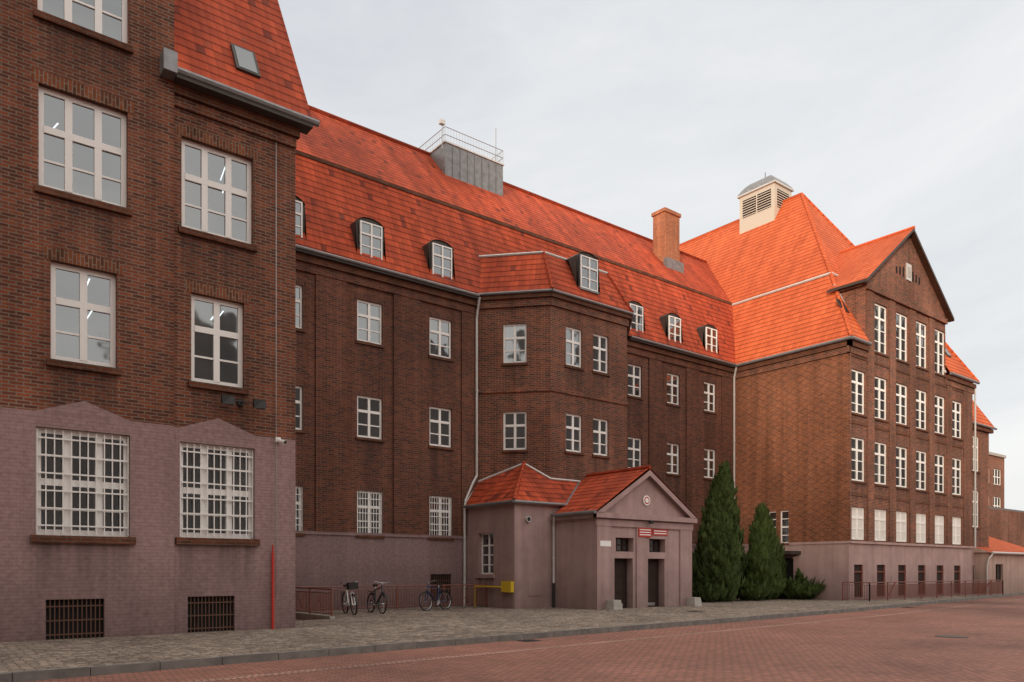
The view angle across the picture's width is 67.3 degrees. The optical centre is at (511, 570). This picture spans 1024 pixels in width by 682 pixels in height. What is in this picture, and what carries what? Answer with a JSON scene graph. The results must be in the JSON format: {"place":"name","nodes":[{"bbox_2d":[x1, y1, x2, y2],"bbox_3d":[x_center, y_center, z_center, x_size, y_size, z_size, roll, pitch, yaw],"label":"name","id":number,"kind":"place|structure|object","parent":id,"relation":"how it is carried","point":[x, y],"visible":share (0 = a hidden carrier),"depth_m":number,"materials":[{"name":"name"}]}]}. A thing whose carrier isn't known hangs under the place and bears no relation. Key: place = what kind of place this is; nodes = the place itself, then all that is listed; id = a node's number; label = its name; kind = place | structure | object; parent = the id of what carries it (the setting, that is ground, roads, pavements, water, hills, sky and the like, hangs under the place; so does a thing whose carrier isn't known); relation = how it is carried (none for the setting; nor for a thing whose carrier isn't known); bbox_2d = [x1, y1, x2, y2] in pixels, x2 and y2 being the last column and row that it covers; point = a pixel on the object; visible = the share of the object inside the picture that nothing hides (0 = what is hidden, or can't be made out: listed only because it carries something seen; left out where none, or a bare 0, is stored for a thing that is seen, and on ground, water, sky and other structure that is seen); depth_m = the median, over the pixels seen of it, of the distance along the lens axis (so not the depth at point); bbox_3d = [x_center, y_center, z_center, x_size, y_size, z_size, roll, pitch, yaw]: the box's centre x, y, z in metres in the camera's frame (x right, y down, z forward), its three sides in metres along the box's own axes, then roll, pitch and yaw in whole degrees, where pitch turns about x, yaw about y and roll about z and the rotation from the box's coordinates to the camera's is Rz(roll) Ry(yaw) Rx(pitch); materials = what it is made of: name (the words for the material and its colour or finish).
{"place":"outdoors","nodes":[
{"label":"outdoors","id":0,"kind":"place"},
{"bbox_2d":[0,593,1023,681],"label":"pavement","id":1,"kind":"structure","parent":0,"point":[339,632],"depth_m":18.09,"materials":[{"name":"grey stone"}]},
{"bbox_2d":[340,581,357,614],"bbox_3d":[-5.552,0.942,26.210,0.600,1.131,1.779,-5,2,-28],"label":"bicycle","id":2,"kind":"object","parent":1,"relation":"on","point":[351,586],"visible":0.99,"depth_m":25.88,"materials":[{"name":"metal"}]},
{"bbox_2d":[367,581,388,613],"bbox_3d":[-4.699,0.943,26.855,0.600,1.131,1.779,6,-3,-32],"label":"black bicycle","id":3,"kind":"object","parent":1,"relation":"on","point":[377,603],"visible":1,"depth_m":26.84,"materials":[{"name":"black metal"}]},
{"bbox_2d":[295,584,487,615],"bbox_3d":[-3.261,0.989,27.282,8.268,0.882,3.298,0,0,-38],"label":"courtyard railing","id":4,"kind":"object","parent":1,"relation":"on","point":[305,599],"visible":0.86,"depth_m":27.74,"materials":[{"name":"red metal"}]},
{"bbox_2d":[419,580,451,610],"bbox_3d":[-2.883,0.944,28.900,0.600,1.131,1.779,-7,-5,37],"label":"bicycle","id":5,"kind":"object","parent":1,"relation":"on","point":[437,600],"visible":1,"depth_m":28.87,"materials":[{"name":"black metal"}]},
{"bbox_2d":[0,0,979,641],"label":"school building","id":6,"kind":"structure","parent":1,"relation":"on","point":[272,342],"depth_m":29.73,"materials":[{"name":"brick"}]},
{"bbox_2d":[692,576,727,601],"bbox_3d":[9.182,0.899,36.202,1.898,1.378,1.796,0,0,-38],"label":"shrub","id":7,"kind":"object","parent":1,"relation":"on","point":[706,590],"visible":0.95,"depth_m":35.69,"materials":[{"name":"green plant"}]},
{"bbox_2d":[692,460,748,601],"bbox_3d":[10.062,-1.920,37.059,2.917,7.038,2.980,0,0,-13],"label":"tall thuja","id":8,"kind":"object","parent":1,"relation":"on","point":[719,555],"visible":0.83,"depth_m":36.56,"materials":[{"name":"green plant"}]},
{"bbox_2d":[736,573,773,600],"bbox_3d":[11.748,0.805,38.045,2.229,1.486,2.234,0,0,-38],"label":"shrub","id":9,"kind":"object","parent":1,"relation":"on","point":[751,588],"visible":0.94,"depth_m":37.49,"materials":[{"name":"green plant"}]},
{"bbox_2d":[741,502,787,599],"bbox_3d":[12.983,-0.969,39.514,2.333,5.173,2.640,0,0,10],"label":"thuja","id":10,"kind":"object","parent":1,"relation":"on","point":[766,559],"visible":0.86,"depth_m":38.96,"materials":[{"name":"green plant"}]},
{"bbox_2d":[779,568,826,599],"bbox_3d":[14.907,0.689,39.781,2.840,1.759,2.828,0,0,-38],"label":"shrub","id":11,"kind":"object","parent":1,"relation":"on","point":[801,588],"visible":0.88,"depth_m":39.04,"materials":[{"name":"green plant"}]},
{"bbox_2d":[842,579,1002,601],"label":"fence","id":12,"kind":"object","parent":1,"relation":"on","point":[921,590],"visible":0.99,"depth_m":40.56,"materials":[{"name":"red metal"}]},
{"bbox_2d":[972,388,1023,594],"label":"annex buildings","id":13,"kind":"structure","parent":1,"relation":"on","point":[998,542],"depth_m":49.26,"materials":[{"name":"red brick"}]},
{"bbox_2d":[25,595,1023,681],"bbox_3d":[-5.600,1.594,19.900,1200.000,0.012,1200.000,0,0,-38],"label":"road","id":14,"kind":"structure","parent":0,"point":[979,640],"depth_m":14.16,"materials":[{"name":"red brick"}]},
{"bbox_2d":[278,0,1023,510],"label":"sky","id":15,"kind":"structure","parent":0,"point":[889,116],"materials":[{"name":"white"}]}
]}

